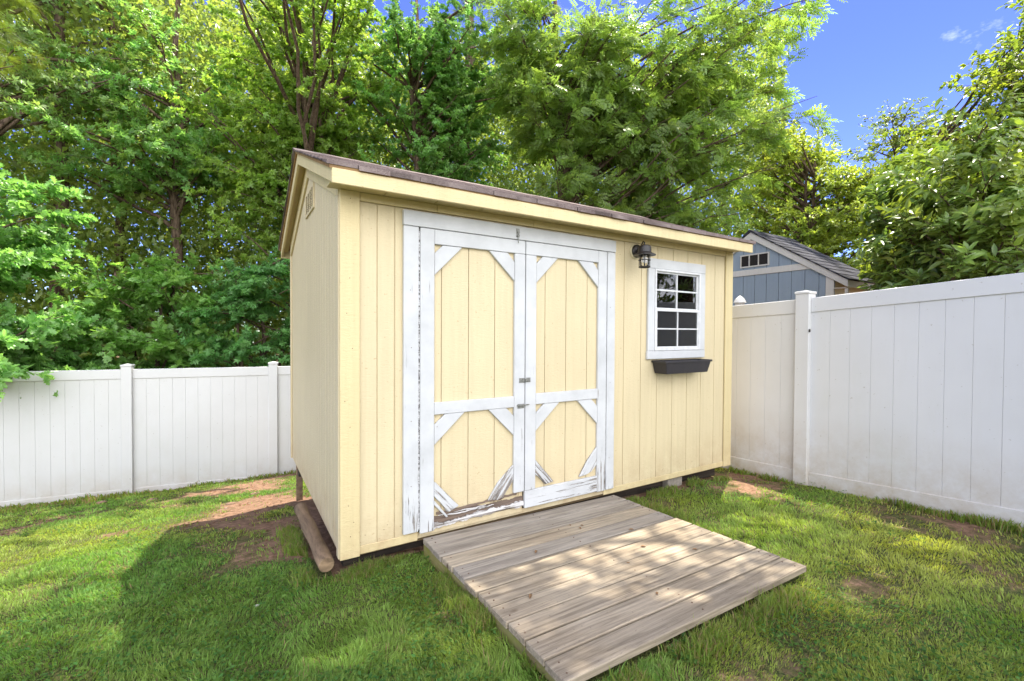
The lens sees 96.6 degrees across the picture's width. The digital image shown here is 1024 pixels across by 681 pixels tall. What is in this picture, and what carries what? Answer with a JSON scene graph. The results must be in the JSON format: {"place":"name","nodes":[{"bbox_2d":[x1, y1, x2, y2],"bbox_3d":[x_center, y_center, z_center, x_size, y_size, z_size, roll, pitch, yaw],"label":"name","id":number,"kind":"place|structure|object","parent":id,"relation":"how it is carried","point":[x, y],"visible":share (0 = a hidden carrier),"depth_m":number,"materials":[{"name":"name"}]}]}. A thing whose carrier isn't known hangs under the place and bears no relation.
{"place":"outdoors","nodes":[
{"label":"outdoors","id":0,"kind":"place"},
{"bbox_2d":[0,467,1023,680],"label":"grass","id":1,"kind":"structure","parent":0,"point":[500,651],"depth_m":2.36,"materials":[{"name":"green plant"}]},
{"bbox_2d":[0,354,1023,680],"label":"ground","id":2,"kind":"structure","parent":0,"point":[872,586],"depth_m":2.59,"materials":[{"name":"green plant"}]},
{"bbox_2d":[0,0,53,81],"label":"pine tree","id":3,"kind":"object","parent":2,"relation":"on","point":[10,58],"visible":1,"depth_m":6.18,"materials":[{"name":"green plant"}]},
{"bbox_2d":[0,162,117,401],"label":"oak tree","id":4,"kind":"object","parent":2,"relation":"on","point":[35,250],"visible":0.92,"depth_m":6.82,"materials":[{"name":"green plant"}]},
{"bbox_2d":[27,0,90,301],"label":"pine tree","id":5,"kind":"object","parent":2,"relation":"on","point":[51,115],"depth_m":11.10,"materials":[{"name":"green plant"}]},
{"bbox_2d":[15,0,160,358],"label":"pine tree","id":6,"kind":"object","parent":2,"relation":"on","point":[58,18],"visible":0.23,"depth_m":9.65,"materials":[{"name":"green plant"}]},
{"bbox_2d":[0,0,186,178],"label":"tall oak","id":7,"kind":"object","parent":2,"relation":"on","point":[30,79],"visible":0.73,"depth_m":8.79,"materials":[{"name":"green plant"}]},
{"bbox_2d":[70,0,191,363],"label":"pine tree","id":8,"kind":"object","parent":2,"relation":"on","point":[118,222],"visible":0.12,"depth_m":10.77,"materials":[{"name":"green plant"}]},
{"bbox_2d":[0,0,272,331],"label":"forked tree","id":9,"kind":"object","parent":2,"relation":"on","point":[176,173],"visible":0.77,"depth_m":9.49,"materials":[{"name":"green plant"}]},
{"bbox_2d":[75,0,209,351],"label":"pine tree","id":10,"kind":"object","parent":2,"relation":"on","point":[167,3],"visible":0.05,"depth_m":13.67,"materials":[{"name":"green plant"}]},
{"bbox_2d":[34,247,258,369],"bbox_3d":[-6.302,0.276,8.228,3.434,4.141,2.632,0,1,-32],"label":"oak sapling","id":11,"kind":"object","parent":2,"relation":"on","point":[140,293],"visible":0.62,"depth_m":7.88,"materials":[{"name":"green plant"}]},
{"bbox_2d":[0,361,295,508],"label":"vinyl fence","id":12,"kind":"object","parent":2,"relation":"on","point":[129,427],"visible":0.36,"depth_m":6.77,"materials":[{"name":"white plastic"}]},
{"bbox_2d":[157,0,241,82],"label":"pine tree","id":13,"kind":"object","parent":2,"relation":"on","point":[184,26],"visible":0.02,"depth_m":16.65,"materials":[{"name":"green plant"}]},
{"bbox_2d":[183,0,238,333],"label":"pine tree","id":14,"kind":"object","parent":2,"relation":"on","point":[207,51],"visible":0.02,"depth_m":15.91,"materials":[{"name":"green plant"}]},
{"bbox_2d":[145,244,289,367],"bbox_3d":[-5.030,0.177,8.847,3.409,4.314,2.371,0,1,-32],"label":"maple sapling","id":15,"kind":"object","parent":2,"relation":"on","point":[243,348],"visible":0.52,"depth_m":8.60,"materials":[{"name":"green plant"}]},
{"bbox_2d":[210,0,288,351],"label":"pine tree","id":16,"kind":"object","parent":2,"relation":"on","point":[267,323],"visible":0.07,"depth_m":15.08,"materials":[{"name":"green plant"}]},
{"bbox_2d":[155,0,409,302],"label":"maple tree","id":17,"kind":"object","parent":2,"relation":"on","point":[310,123],"visible":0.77,"depth_m":9.70,"materials":[{"name":"green plant"}]},
{"bbox_2d":[294,502,333,571],"bbox_3d":[-1.313,1.261,2.992,0.092,0.099,0.961,0,1,-33],"label":"landscape timber","id":18,"kind":"object","parent":2,"relation":"on","point":[322,556],"visible":1,"depth_m":2.84,"materials":[{"name":"brown wood"}]},
{"bbox_2d":[316,0,520,187],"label":"maple tree","id":19,"kind":"object","parent":2,"relation":"on","point":[438,124],"visible":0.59,"depth_m":11.38,"materials":[{"name":"green plant"}]},
{"bbox_2d":[0,0,870,370],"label":"woodland","id":20,"kind":"object","parent":2,"relation":"on","point":[96,236],"visible":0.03,"depth_m":11.23,"materials":[{"name":"green plant"}]},
{"bbox_2d":[2,472,931,564],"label":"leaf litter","id":21,"kind":"object","parent":2,"relation":"on","point":[305,496],"visible":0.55,"depth_m":4.28,"materials":[{"name":"brown plant"}]},
{"bbox_2d":[447,0,493,181],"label":"pine tree","id":22,"kind":"object","parent":2,"relation":"on","point":[470,19],"visible":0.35,"depth_m":12.77,"materials":[{"name":"green plant"}]},
{"bbox_2d":[278,148,755,566],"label":"garden shed","id":23,"kind":"structure","parent":2,"relation":"on","point":[464,355],"depth_m":3.17,"materials":[{"name":"yellow paint"}]},
{"bbox_2d":[418,228,529,535],"bbox_3d":[-0.228,0.222,3.031,0.824,1.990,0.067,0,1,-32],"label":"door","id":24,"kind":"structure","parent":23,"relation":"in","point":[472,380],"depth_m":3.01,"materials":[{"name":"yellow paint"}]},
{"bbox_2d":[523,241,606,507],"bbox_3d":[0.412,0.248,3.437,0.773,1.893,0.046,0,1,-32],"label":"door","id":25,"kind":"structure","parent":23,"relation":"in","point":[566,287],"depth_m":3.42,"materials":[{"name":"yellow paint"}]},
{"bbox_2d":[630,241,655,267],"bbox_3d":[1.043,-0.694,3.679,0.176,0.224,0.269,0,1,-18],"label":"wall lamp","id":26,"kind":"object","parent":23,"relation":"attached to","point":[637,251],"visible":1,"depth_m":3.63,"materials":[{"name":"black metal"}]},
{"bbox_2d":[646,258,705,358],"bbox_3d":[1.467,-0.272,4.076,0.768,0.860,0.052,0,1,-32],"label":"window","id":27,"kind":"structure","parent":23,"relation":"in","point":[675,289],"depth_m":4.06,"materials":[{"name":"white paint"}]},
{"bbox_2d":[651,359,711,373],"bbox_3d":[1.501,0.226,4.013,0.619,0.112,0.158,0,1,-32],"label":"window planter","id":28,"kind":"object","parent":23,"relation":"attached to","point":[676,366],"visible":1,"depth_m":3.92,"materials":[{"name":"grey plastic"}]},
{"bbox_2d":[493,0,571,195],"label":"pine tree","id":29,"kind":"object","parent":2,"relation":"on","point":[550,16],"visible":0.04,"depth_m":15.64,"materials":[{"name":"green plant"}]},
{"bbox_2d":[423,495,805,680],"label":"wooden ramp","id":30,"kind":"structure","parent":2,"relation":"on","point":[595,604],"depth_m":2.45,"materials":[{"name":"beige wood"}]},
{"bbox_2d":[458,0,846,237],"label":"pecan tree","id":31,"kind":"object","parent":2,"relation":"on","point":[652,117],"visible":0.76,"depth_m":10.37,"materials":[{"name":"green plant"}]},
{"bbox_2d":[663,477,681,487],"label":"concrete block","id":32,"kind":"structure","parent":2,"relation":"on","point":[675,481],"depth_m":4.20,"materials":[{"name":"grey concrete"}]},
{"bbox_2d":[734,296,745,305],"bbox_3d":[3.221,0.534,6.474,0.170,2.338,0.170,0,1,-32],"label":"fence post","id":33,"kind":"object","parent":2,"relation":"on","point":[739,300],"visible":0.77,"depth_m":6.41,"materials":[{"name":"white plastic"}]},
{"bbox_2d":[725,119,880,270],"bbox_3d":[8.005,-1.991,11.794,4.756,7.748,4.330,1,1,37],"label":"bright shrub tree","id":34,"kind":"object","parent":2,"relation":"on","point":[831,231],"visible":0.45,"depth_m":11.38,"materials":[{"name":"green plant"}]},
{"bbox_2d":[733,230,874,305],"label":"neighbour shed","id":35,"kind":"structure","parent":2,"relation":"on","point":[773,268],"depth_m":7.43,"materials":[{"name":"blue paint"}]},
{"bbox_2d":[721,272,1023,527],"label":"vinyl fence","id":36,"kind":"object","parent":2,"relation":"on","point":[913,394],"visible":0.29,"depth_m":3.88,"materials":[{"name":"white plastic"}]},
{"bbox_2d":[820,97,953,261],"bbox_3d":[9.799,-2.214,11.751,3.434,7.752,3.028,0,1,-12],"label":"slender tree","id":37,"kind":"object","parent":2,"relation":"on","point":[894,140],"visible":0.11,"depth_m":11.49,"materials":[{"name":"green plant"}]},
{"bbox_2d":[847,136,970,291],"bbox_3d":[5.291,-0.666,5.916,2.511,4.272,1.672,0,1,-32],"label":"laurel shrub","id":38,"kind":"object","parent":2,"relation":"on","point":[873,220],"visible":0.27,"depth_m":5.87,"materials":[{"name":"green plant"}]},
{"bbox_2d":[856,0,1023,269],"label":"young tree","id":39,"kind":"object","parent":2,"relation":"on","point":[1011,65],"visible":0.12,"depth_m":7.19,"materials":[{"name":"green plant"}]},
{"bbox_2d":[860,83,1023,285],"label":"laurel shrub","id":40,"kind":"object","parent":2,"relation":"on","point":[982,213],"visible":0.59,"depth_m":4.59,"materials":[{"name":"green plant"}]},
{"bbox_2d":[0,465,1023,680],"bbox_3d":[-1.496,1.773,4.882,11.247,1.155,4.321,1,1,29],"label":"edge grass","id":41,"kind":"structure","parent":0,"point":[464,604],"depth_m":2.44,"materials":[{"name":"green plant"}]},
{"bbox_2d":[1,0,1023,331],"label":"sky","id":42,"kind":"structure","parent":0,"point":[868,53],"materials":[{"name":"blue"}]}
]}

